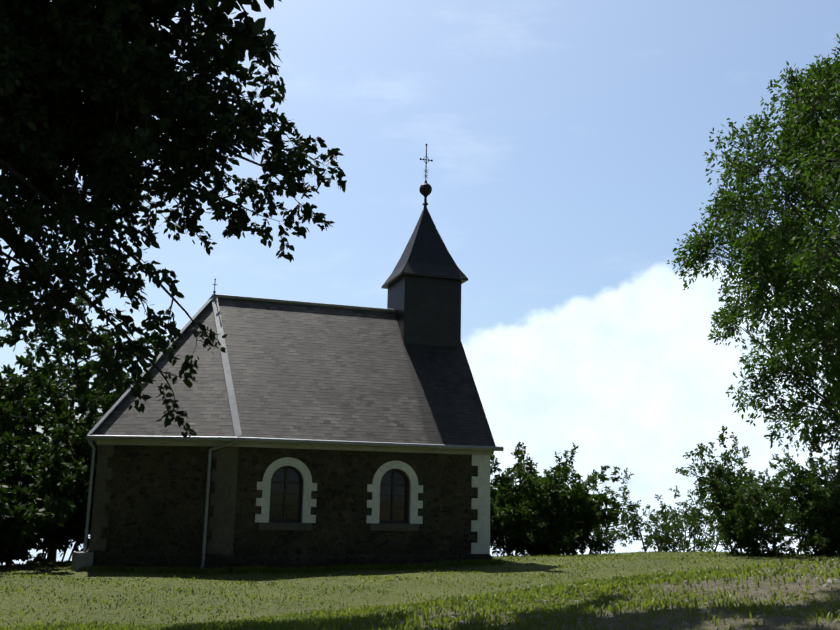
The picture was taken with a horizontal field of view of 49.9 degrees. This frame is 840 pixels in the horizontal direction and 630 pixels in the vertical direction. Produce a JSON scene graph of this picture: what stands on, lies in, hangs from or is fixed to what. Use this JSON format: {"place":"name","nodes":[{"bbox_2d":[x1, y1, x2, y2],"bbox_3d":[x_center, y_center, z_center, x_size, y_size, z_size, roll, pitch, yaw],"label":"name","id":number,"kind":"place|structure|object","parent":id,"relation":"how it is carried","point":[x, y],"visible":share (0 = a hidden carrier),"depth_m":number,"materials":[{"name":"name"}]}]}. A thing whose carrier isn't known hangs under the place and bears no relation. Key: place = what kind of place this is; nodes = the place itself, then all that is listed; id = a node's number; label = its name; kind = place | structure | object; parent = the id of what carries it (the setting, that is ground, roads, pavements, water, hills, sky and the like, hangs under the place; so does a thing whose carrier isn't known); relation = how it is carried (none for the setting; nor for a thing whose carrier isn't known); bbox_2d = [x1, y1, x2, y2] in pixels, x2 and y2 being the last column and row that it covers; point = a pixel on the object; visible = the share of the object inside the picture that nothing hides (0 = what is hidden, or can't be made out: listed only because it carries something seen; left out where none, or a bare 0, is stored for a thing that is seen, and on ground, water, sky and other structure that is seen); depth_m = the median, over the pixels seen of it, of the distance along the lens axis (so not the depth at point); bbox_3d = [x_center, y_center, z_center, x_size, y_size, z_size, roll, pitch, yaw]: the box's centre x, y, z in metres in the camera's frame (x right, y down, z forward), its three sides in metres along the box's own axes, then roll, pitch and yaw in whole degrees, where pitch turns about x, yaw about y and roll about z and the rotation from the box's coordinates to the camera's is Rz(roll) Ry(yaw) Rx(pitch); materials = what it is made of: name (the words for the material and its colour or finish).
{"place":"outdoors","nodes":[
{"label":"outdoors","id":0,"kind":"place"},
{"bbox_2d":[5,0,281,69],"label":"oak tree","id":1,"kind":"object","parent":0,"point":[242,35],"depth_m":12.30,"materials":[{"name":"green plant"}]},
{"bbox_2d":[0,0,346,439],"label":"oak tree","id":2,"kind":"object","parent":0,"point":[156,64],"depth_m":11.93,"materials":[{"name":"green plant"}]},
{"bbox_2d":[101,445,477,553],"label":"chapel walls","id":3,"kind":"structure","parent":0,"point":[156,503],"depth_m":22.70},
{"bbox_2d":[89,445,489,553],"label":"chapel trim","id":4,"kind":"structure","parent":3,"relation":"attached to","point":[221,521],"depth_m":22.68,"materials":[{"name":"white stone"}]},
{"bbox_2d":[92,297,495,445],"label":"roof","id":5,"kind":"structure","parent":3,"relation":"on","point":[300,371],"depth_m":24.63,"materials":[{"name":"grey tile"}]},
{"bbox_2d":[95,440,493,454],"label":"roof cornice","id":6,"kind":"structure","parent":3,"relation":"attached to","point":[280,445],"depth_m":22.86,"materials":[{"name":"grey metal"}]},
{"bbox_2d":[269,466,408,522],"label":"window frames","id":7,"kind":"structure","parent":3,"relation":"in","point":[285,493],"depth_m":22.98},
{"bbox_2d":[270,468,405,519],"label":"window panes","id":8,"kind":"structure","parent":7,"relation":"in","point":[276,512],"depth_m":22.98,"materials":[{"name":"glass"}]},
{"bbox_2d":[0,551,839,629],"bbox_3d":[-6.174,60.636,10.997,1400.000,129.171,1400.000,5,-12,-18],"label":"terrain","id":9,"kind":"structure","parent":0,"point":[410,585],"depth_m":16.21,"materials":[{"name":"green plant"}]},
{"bbox_2d":[0,384,15,546],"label":"bush leaves","id":10,"kind":"object","parent":9,"relation":"on","point":[10,446],"visible":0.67,"depth_m":23.81,"materials":[{"name":"green plant"}]},
{"bbox_2d":[0,320,89,562],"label":"tree","id":11,"kind":"object","parent":9,"relation":"on","point":[22,429],"visible":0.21,"depth_m":32.36,"materials":[{"name":"brown plant"}]},
{"bbox_2d":[0,425,95,566],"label":"bush","id":12,"kind":"object","parent":9,"relation":"on","point":[1,547],"visible":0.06,"depth_m":23.44,"materials":[{"name":"green plant"}]},
{"bbox_2d":[0,316,124,564],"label":"bush","id":13,"kind":"object","parent":9,"relation":"on","point":[81,451],"depth_m":28.26,"materials":[{"name":"green plant"}]},
{"bbox_2d":[71,551,93,570],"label":"stone block","id":14,"kind":"structure","parent":9,"relation":"on","point":[81,559],"depth_m":22.03,"materials":[{"name":"grey stone"}]},
{"bbox_2d":[23,302,150,561],"bbox_3d":[-15.485,5.268,38.659,11.431,12.837,11.792,0,-11,4],"label":"tree","id":15,"kind":"object","parent":9,"relation":"on","point":[52,556],"visible":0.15,"depth_m":38.88,"materials":[{"name":"brown plant"}]},
{"bbox_2d":[0,286,169,534],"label":"tree leaves","id":16,"kind":"object","parent":15,"relation":"on","point":[49,338],"visible":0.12,"depth_m":38.88,"materials":[{"name":"green plant"}]},
{"bbox_2d":[87,547,492,571],"bbox_3d":[-3.961,7.143,25.335,10.211,1.260,6.540,5,-12,-18],"label":"wall base","id":17,"kind":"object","parent":9,"relation":"on","point":[136,559],"depth_m":22.24,"materials":[{"name":"grey stone"}]},
{"bbox_2d":[83,294,503,569],"bbox_3d":[-3.915,3.418,26.058,10.671,7.850,7.060,5,-12,-18],"label":"chapel zincwork","id":18,"kind":"object","parent":9,"relation":"on","point":[90,437],"visible":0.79,"depth_m":22.97,"materials":[{"name":"grey metal"}]},
{"bbox_2d":[212,144,432,293],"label":"roof crosses","id":19,"kind":"object","parent":18,"relation":"on","point":[425,189],"visible":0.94,"depth_m":28.76,"materials":[{"name":"metal"}]},
{"bbox_2d":[381,207,467,346],"bbox_3d":[0.119,-0.938,28.262,2.140,5.075,2.140,5,-12,-18],"label":"bell turret","id":20,"kind":"object","parent":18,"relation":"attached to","point":[426,279],"visible":0.88,"depth_m":27.38,"materials":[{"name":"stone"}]},
{"bbox_2d":[155,564,839,629],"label":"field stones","id":21,"kind":"object","parent":9,"relation":"on","point":[707,603],"visible":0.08,"depth_m":8.07,"materials":[{"name":"grey stone"}]},
{"bbox_2d":[490,442,621,555],"bbox_3d":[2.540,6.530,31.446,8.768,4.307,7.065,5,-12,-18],"label":"bush leaves","id":22,"kind":"object","parent":9,"relation":"on","point":[528,485],"visible":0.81,"depth_m":30.14,"materials":[{"name":"green plant"}]},
{"bbox_2d":[527,478,642,555],"bbox_3d":[5.714,7.380,32.584,4.599,2.916,3.421,2,-11,-7],"label":"bush","id":23,"kind":"object","parent":9,"relation":"on","point":[591,550],"visible":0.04,"depth_m":31.93,"materials":[{"name":"green plant"}]},
{"bbox_2d":[608,468,726,551],"bbox_3d":[8.925,6.935,31.347,4.469,2.978,4.414,5,-12,-18],"label":"bush","id":24,"kind":"object","parent":9,"relation":"on","point":[674,542],"visible":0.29,"depth_m":31.86,"materials":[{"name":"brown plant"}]},
{"bbox_2d":[675,425,839,557],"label":"bush","id":25,"kind":"object","parent":9,"relation":"on","point":[798,484],"depth_m":24.61,"materials":[{"name":"green plant"}]},
{"bbox_2d":[0,0,839,564],"label":"sky","id":26,"kind":"structure","parent":0,"point":[567,141],"materials":[{"name":"blue"}]},
{"bbox_2d":[667,34,839,460],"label":"ash tree","id":27,"kind":"object","parent":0,"point":[790,123],"depth_m":28.53,"materials":[{"name":"green plant"}]}
]}

